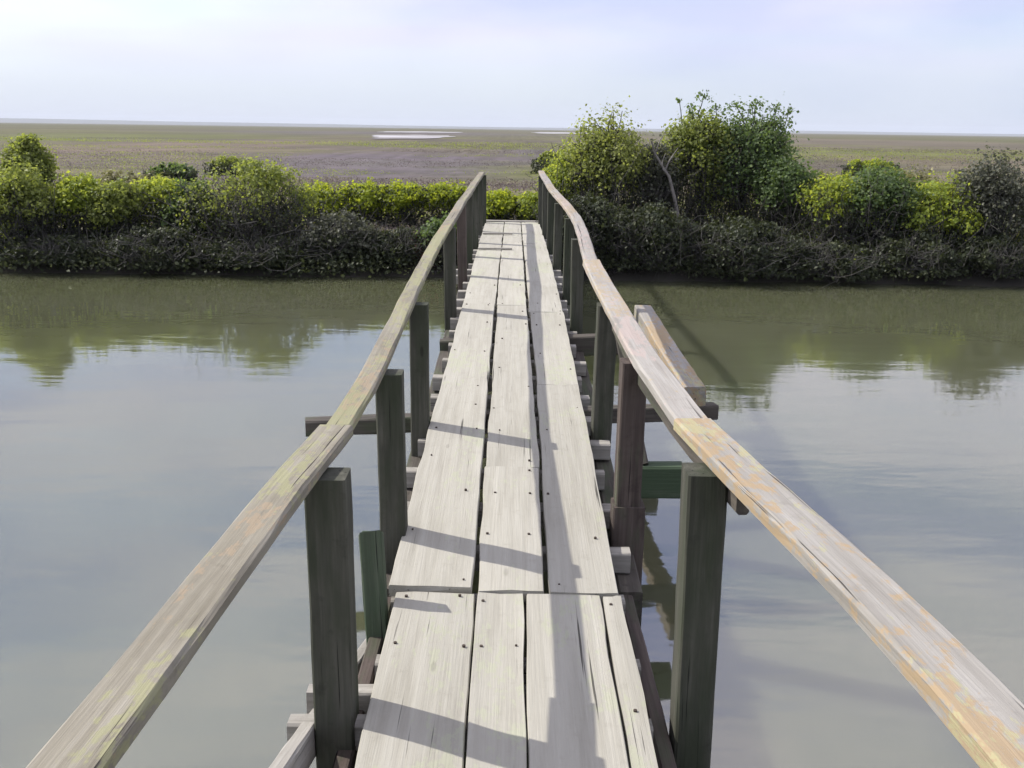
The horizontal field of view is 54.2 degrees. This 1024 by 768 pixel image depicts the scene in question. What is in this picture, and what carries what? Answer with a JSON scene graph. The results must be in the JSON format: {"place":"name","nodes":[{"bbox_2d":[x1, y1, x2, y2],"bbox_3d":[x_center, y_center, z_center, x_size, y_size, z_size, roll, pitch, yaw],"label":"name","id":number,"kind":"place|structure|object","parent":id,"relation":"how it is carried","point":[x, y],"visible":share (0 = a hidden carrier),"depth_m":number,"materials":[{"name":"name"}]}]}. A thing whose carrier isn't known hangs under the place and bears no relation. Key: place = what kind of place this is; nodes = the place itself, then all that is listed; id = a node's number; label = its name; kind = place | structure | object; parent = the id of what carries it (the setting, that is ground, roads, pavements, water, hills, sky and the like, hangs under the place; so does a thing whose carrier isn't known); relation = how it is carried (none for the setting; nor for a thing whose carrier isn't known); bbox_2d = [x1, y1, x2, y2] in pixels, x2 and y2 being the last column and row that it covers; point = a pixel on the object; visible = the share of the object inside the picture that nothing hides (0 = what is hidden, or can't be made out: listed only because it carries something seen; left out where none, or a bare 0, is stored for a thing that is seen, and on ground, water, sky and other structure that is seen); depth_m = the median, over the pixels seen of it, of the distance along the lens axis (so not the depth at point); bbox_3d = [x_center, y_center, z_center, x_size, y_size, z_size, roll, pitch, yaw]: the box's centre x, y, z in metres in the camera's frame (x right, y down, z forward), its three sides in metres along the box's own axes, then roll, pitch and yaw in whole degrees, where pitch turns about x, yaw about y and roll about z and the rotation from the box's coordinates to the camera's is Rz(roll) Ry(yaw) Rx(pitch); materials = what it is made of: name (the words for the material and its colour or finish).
{"place":"outdoors","nodes":[
{"label":"outdoors","id":0,"kind":"place"},
{"bbox_2d":[0,229,1021,283],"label":"bank grass","id":1,"kind":"structure","parent":0,"point":[332,264],"depth_m":14.34,"materials":[{"name":"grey plant"}]},
{"bbox_2d":[0,272,1023,767],"bbox_3d":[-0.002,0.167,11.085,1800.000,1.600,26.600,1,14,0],"label":"water","id":2,"kind":"structure","parent":0,"point":[152,434],"depth_m":6.18,"materials":[{"name":"grey liquid"}]},
{"bbox_2d":[358,530,388,644],"bbox_3d":[-0.457,1.132,3.512,0.094,1.283,0.241,-6,16,-26],"label":"wooden stake","id":3,"kind":"object","parent":2,"relation":"in","point":[373,575],"visible":0.48,"depth_m":3.42,"materials":[{"name":"green wood"}]},
{"bbox_2d":[0,122,1023,286],"bbox_3d":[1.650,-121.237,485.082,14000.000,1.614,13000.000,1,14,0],"label":"ground","id":4,"kind":"structure","parent":0,"point":[277,135],"depth_m":71.89,"materials":[{"name":"brown plant"}]},
{"bbox_2d":[0,133,64,229],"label":"shrub","id":5,"kind":"object","parent":4,"relation":"on","point":[31,147],"visible":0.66,"depth_m":15.10,"materials":[{"name":"green plant"}]},
{"bbox_2d":[0,149,73,250],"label":"shrub","id":6,"kind":"object","parent":4,"relation":"on","point":[24,194],"visible":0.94,"depth_m":14.49,"materials":[{"name":"green plant"}]},
{"bbox_2d":[0,217,110,266],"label":"shrub","id":7,"kind":"object","parent":4,"relation":"on","point":[70,244],"visible":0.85,"depth_m":14.25,"materials":[{"name":"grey plant"}]},
{"bbox_2d":[22,162,115,239],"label":"shrub","id":8,"kind":"object","parent":4,"relation":"on","point":[74,194],"visible":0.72,"depth_m":14.85,"materials":[{"name":"green plant"}]},
{"bbox_2d":[62,175,157,239],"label":"shrub","id":9,"kind":"object","parent":4,"relation":"on","point":[119,208],"visible":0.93,"depth_m":14.85,"materials":[{"name":"green plant"}]},
{"bbox_2d":[54,167,169,218],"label":"shrub","id":10,"kind":"object","parent":4,"relation":"on","point":[111,175],"visible":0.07,"depth_m":18.23,"materials":[{"name":"green plant"}]},
{"bbox_2d":[61,222,232,274],"bbox_3d":[-5.221,-1.958,14.680,2.029,0.904,2.081,11,18,35],"label":"shrub","id":11,"kind":"object","parent":4,"relation":"on","point":[155,236],"visible":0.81,"depth_m":14.28,"materials":[{"name":"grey plant"}]},
{"bbox_2d":[123,171,186,230],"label":"shrub","id":12,"kind":"object","parent":4,"relation":"on","point":[152,188],"visible":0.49,"depth_m":15.12,"materials":[{"name":"green plant"}]},
{"bbox_2d":[141,161,201,182],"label":"shrub","id":13,"kind":"object","parent":4,"relation":"on","point":[170,171],"visible":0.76,"depth_m":29.05,"materials":[{"name":"green plant"}]},
{"bbox_2d":[151,175,228,240],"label":"shrub","id":14,"kind":"object","parent":4,"relation":"on","point":[175,204],"visible":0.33,"depth_m":15.01,"materials":[{"name":"green plant"}]},
{"bbox_2d":[202,151,264,175],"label":"shrub","id":15,"kind":"object","parent":4,"relation":"on","point":[224,163],"visible":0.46,"depth_m":34.80,"materials":[{"name":"green plant"}]},
{"bbox_2d":[143,153,347,249],"bbox_3d":[-3.897,-2.696,14.886,2.465,1.460,2.563,6,15,21],"label":"shrub","id":16,"kind":"object","parent":4,"relation":"on","point":[254,215],"visible":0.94,"depth_m":14.75,"materials":[{"name":"green plant"}]},
{"bbox_2d":[181,224,333,274],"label":"shrub","id":17,"kind":"object","parent":4,"relation":"on","point":[238,253],"visible":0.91,"depth_m":14.20,"materials":[{"name":"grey plant"}]},
{"bbox_2d":[288,176,357,227],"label":"shrub","id":18,"kind":"object","parent":4,"relation":"on","point":[325,191],"visible":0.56,"depth_m":16.15,"materials":[{"name":"green plant"}]},
{"bbox_2d":[285,203,404,262],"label":"shrub","id":19,"kind":"object","parent":4,"relation":"on","point":[345,229],"visible":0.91,"depth_m":14.45,"materials":[{"name":"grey plant"}]},
{"bbox_2d":[333,177,393,227],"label":"shrub","id":20,"kind":"object","parent":4,"relation":"on","point":[364,199],"visible":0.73,"depth_m":16.23,"materials":[{"name":"green plant"}]},
{"bbox_2d":[357,178,433,228],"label":"shrub","id":21,"kind":"object","parent":4,"relation":"on","point":[405,200],"visible":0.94,"depth_m":16.20,"materials":[{"name":"green plant"}]},
{"bbox_2d":[366,214,441,264],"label":"shrub","id":22,"kind":"object","parent":4,"relation":"on","point":[396,238],"visible":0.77,"depth_m":14.49,"materials":[{"name":"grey plant"}]},
{"bbox_2d":[372,135,455,138],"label":"salt pan","id":23,"kind":"object","parent":4,"relation":"in","point":[405,136],"visible":1,"depth_m":182.53,"materials":[{"name":"white"}]},
{"bbox_2d":[384,131,459,132],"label":"salt pan","id":24,"kind":"object","parent":4,"relation":"in","point":[421,131],"visible":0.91,"depth_m":406.67,"materials":[{"name":"white"}]},
{"bbox_2d":[402,237,441,266],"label":"shrub","id":25,"kind":"object","parent":4,"relation":"on","point":[421,251],"visible":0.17,"depth_m":14.54,"materials":[{"name":"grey plant"}]},
{"bbox_2d":[411,207,457,265],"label":"shrub","id":26,"kind":"object","parent":4,"relation":"on","point":[434,225],"visible":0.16,"depth_m":14.51,"materials":[{"name":"green plant"}]},
{"bbox_2d":[416,177,467,223],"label":"shrub","id":27,"kind":"object","parent":4,"relation":"on","point":[443,196],"visible":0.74,"depth_m":16.24,"materials":[{"name":"green plant"}]},
{"bbox_2d":[486,187,521,224],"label":"shrub","id":28,"kind":"object","parent":4,"relation":"on","point":[500,205],"visible":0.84,"depth_m":16.01,"materials":[{"name":"green plant"}]},
{"bbox_2d":[1,178,1019,261],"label":"marsh plants","id":29,"kind":"object","parent":4,"relation":"on","point":[340,184],"visible":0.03,"depth_m":19.83,"materials":[{"name":"green plant"}]},
{"bbox_2d":[0,135,1023,184],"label":"marsh scrub","id":30,"kind":"object","parent":4,"relation":"on","point":[501,144],"visible":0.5,"depth_m":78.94,"materials":[{"name":"green plant"}]},
{"bbox_2d":[3,224,1023,280],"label":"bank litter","id":31,"kind":"object","parent":4,"relation":"on","point":[610,273],"visible":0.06,"depth_m":14.49,"materials":[{"name":"brown plant"}]},
{"bbox_2d":[507,191,537,220],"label":"shrub","id":32,"kind":"object","parent":4,"relation":"on","point":[525,210],"visible":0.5,"depth_m":15.91,"materials":[{"name":"green plant"}]},
{"bbox_2d":[26,170,1023,767],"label":"footbridge","id":33,"kind":"object","parent":4,"relation":"on","point":[420,686],"visible":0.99,"depth_m":3.15,"materials":[{"name":"grey wood"}]},
{"bbox_2d":[53,174,1018,235],"bbox_3d":[0.004,-4.606,24.625,41.669,0.420,19.313,1,14,0],"label":"pickleweed","id":34,"kind":"object","parent":4,"relation":"on","point":[522,187],"visible":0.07,"depth_m":30.47,"materials":[{"name":"green plant"}]},
{"bbox_2d":[527,149,556,174],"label":"shrub","id":35,"kind":"object","parent":4,"relation":"on","point":[544,156],"visible":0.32,"depth_m":38.82,"materials":[{"name":"green plant"}]},
{"bbox_2d":[532,132,586,133],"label":"salt pan","id":36,"kind":"object","parent":4,"relation":"in","point":[555,132],"visible":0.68,"depth_m":538.59,"materials":[{"name":"white"}]},
{"bbox_2d":[527,137,601,202],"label":"shrub","id":37,"kind":"object","parent":4,"relation":"on","point":[554,179],"visible":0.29,"depth_m":16.32,"materials":[{"name":"green plant"}]},
{"bbox_2d":[514,183,639,264],"bbox_3d":[0.976,-2.306,14.611,1.946,1.265,1.539,1,14,0],"label":"shrub","id":38,"kind":"object","parent":4,"relation":"on","point":[592,212],"visible":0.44,"depth_m":14.38,"materials":[{"name":"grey plant"}]},
{"bbox_2d":[551,95,673,218],"bbox_3d":[1.607,-3.490,16.019,1.983,2.205,1.946,-5,16,-23],"label":"tree","id":39,"kind":"object","parent":4,"relation":"on","point":[608,162],"visible":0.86,"depth_m":15.79,"materials":[{"name":"green plant"}]},
{"bbox_2d":[208,175,1019,235],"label":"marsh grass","id":40,"kind":"structure","parent":4,"relation":"on","point":[393,217],"depth_m":28.12,"materials":[{"name":"green plant"}]},
{"bbox_2d":[602,133,704,218],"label":"shrub","id":41,"kind":"object","parent":4,"relation":"on","point":[659,178],"visible":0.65,"depth_m":16.05,"materials":[{"name":"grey plant"}]},
{"bbox_2d":[598,198,722,281],"bbox_3d":[1.992,-2.112,14.624,1.901,1.228,1.778,14,19,42],"label":"shrub","id":42,"kind":"object","parent":4,"relation":"on","point":[646,226],"visible":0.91,"depth_m":14.28,"materials":[{"name":"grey plant"}]},
{"bbox_2d":[651,131,679,216],"bbox_3d":[2.493,-3.153,15.805,0.664,1.638,0.275,1,14,0],"label":"dead snag","id":43,"kind":"object","parent":4,"relation":"on","point":[670,181],"visible":0.89,"depth_m":15.71,"materials":[{"name":"grey wood"}]},
{"bbox_2d":[650,89,754,228],"bbox_3d":[3.122,-3.573,16.378,1.947,2.412,1.650,1,14,0],"label":"tree","id":44,"kind":"object","parent":4,"relation":"on","point":[696,135],"visible":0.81,"depth_m":16.12,"materials":[{"name":"green plant"}]},
{"bbox_2d":[665,212,840,278],"bbox_3d":[3.397,-1.949,14.537,2.714,1.160,2.602,1,14,0],"label":"shrub","id":45,"kind":"object","parent":4,"relation":"on","point":[733,240],"visible":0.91,"depth_m":14.20,"materials":[{"name":"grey plant"}]},
{"bbox_2d":[689,94,819,223],"bbox_3d":[3.905,-3.581,16.372,2.022,2.342,2.048,13,19,40],"label":"tree","id":46,"kind":"object","parent":4,"relation":"on","point":[758,141],"visible":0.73,"depth_m":16.03,"materials":[{"name":"green plant"}]},
{"bbox_2d":[745,150,823,235],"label":"shrub","id":47,"kind":"object","parent":4,"relation":"on","point":[781,188],"visible":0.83,"depth_m":15.59,"materials":[{"name":"green plant"}]},
{"bbox_2d":[752,169,849,222],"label":"shrub","id":48,"kind":"object","parent":4,"relation":"on","point":[823,171],"visible":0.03,"depth_m":18.27,"materials":[{"name":"green plant"}]},
{"bbox_2d":[777,233,886,287],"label":"shrub","id":49,"kind":"object","parent":4,"relation":"on","point":[842,265],"visible":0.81,"depth_m":14.29,"materials":[{"name":"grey plant"}]},
{"bbox_2d":[757,166,907,247],"bbox_3d":[4.887,-2.649,15.273,2.144,1.346,1.533,5,15,18],"label":"shrub","id":50,"kind":"object","parent":4,"relation":"on","point":[823,196],"visible":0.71,"depth_m":15.02,"materials":[{"name":"green plant"}]},
{"bbox_2d":[837,156,900,176],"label":"shrub","id":51,"kind":"object","parent":4,"relation":"on","point":[857,164],"visible":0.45,"depth_m":40.80,"materials":[{"name":"green plant"}]},
{"bbox_2d":[820,156,949,251],"bbox_3d":[5.672,-2.717,15.122,2.168,1.425,1.597,1,14,0],"label":"shrub","id":52,"kind":"object","parent":4,"relation":"on","point":[890,186],"visible":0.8,"depth_m":14.83,"materials":[{"name":"green plant"}]},
{"bbox_2d":[846,225,989,278],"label":"shrub","id":53,"kind":"object","parent":4,"relation":"on","point":[929,249],"visible":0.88,"depth_m":14.29,"materials":[{"name":"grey plant"}]},
{"bbox_2d":[882,163,962,223],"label":"shrub","id":54,"kind":"object","parent":4,"relation":"on","point":[922,177],"visible":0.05,"depth_m":18.25,"materials":[{"name":"green plant"}]},
{"bbox_2d":[887,167,1023,249],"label":"shrub","id":55,"kind":"object","parent":4,"relation":"on","point":[933,207],"visible":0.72,"depth_m":14.67,"materials":[{"name":"green plant"}]},
{"bbox_2d":[938,141,1023,247],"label":"shrub","id":56,"kind":"object","parent":4,"relation":"on","point":[1001,204],"visible":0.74,"depth_m":14.59,"materials":[{"name":"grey plant"}]},
{"bbox_2d":[950,226,1023,279],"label":"shrub","id":57,"kind":"object","parent":4,"relation":"on","point":[990,260],"visible":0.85,"depth_m":14.28,"materials":[{"name":"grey plant"}]},
{"bbox_2d":[1009,174,1023,238],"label":"shrub","id":58,"kind":"object","parent":4,"relation":"on","point":[1022,229],"visible":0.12,"depth_m":15.38,"materials":[{"name":"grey plant"}]},
{"bbox_2d":[0,118,1023,135],"bbox_3d":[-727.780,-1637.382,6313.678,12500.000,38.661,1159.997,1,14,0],"label":"hills","id":59,"kind":"structure","parent":0,"point":[18,120],"depth_m":5992.55,"materials":[{"name":"blue"}]},
{"bbox_2d":[0,0,1023,133],"label":"sky","id":60,"kind":"structure","parent":0,"point":[919,66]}
]}

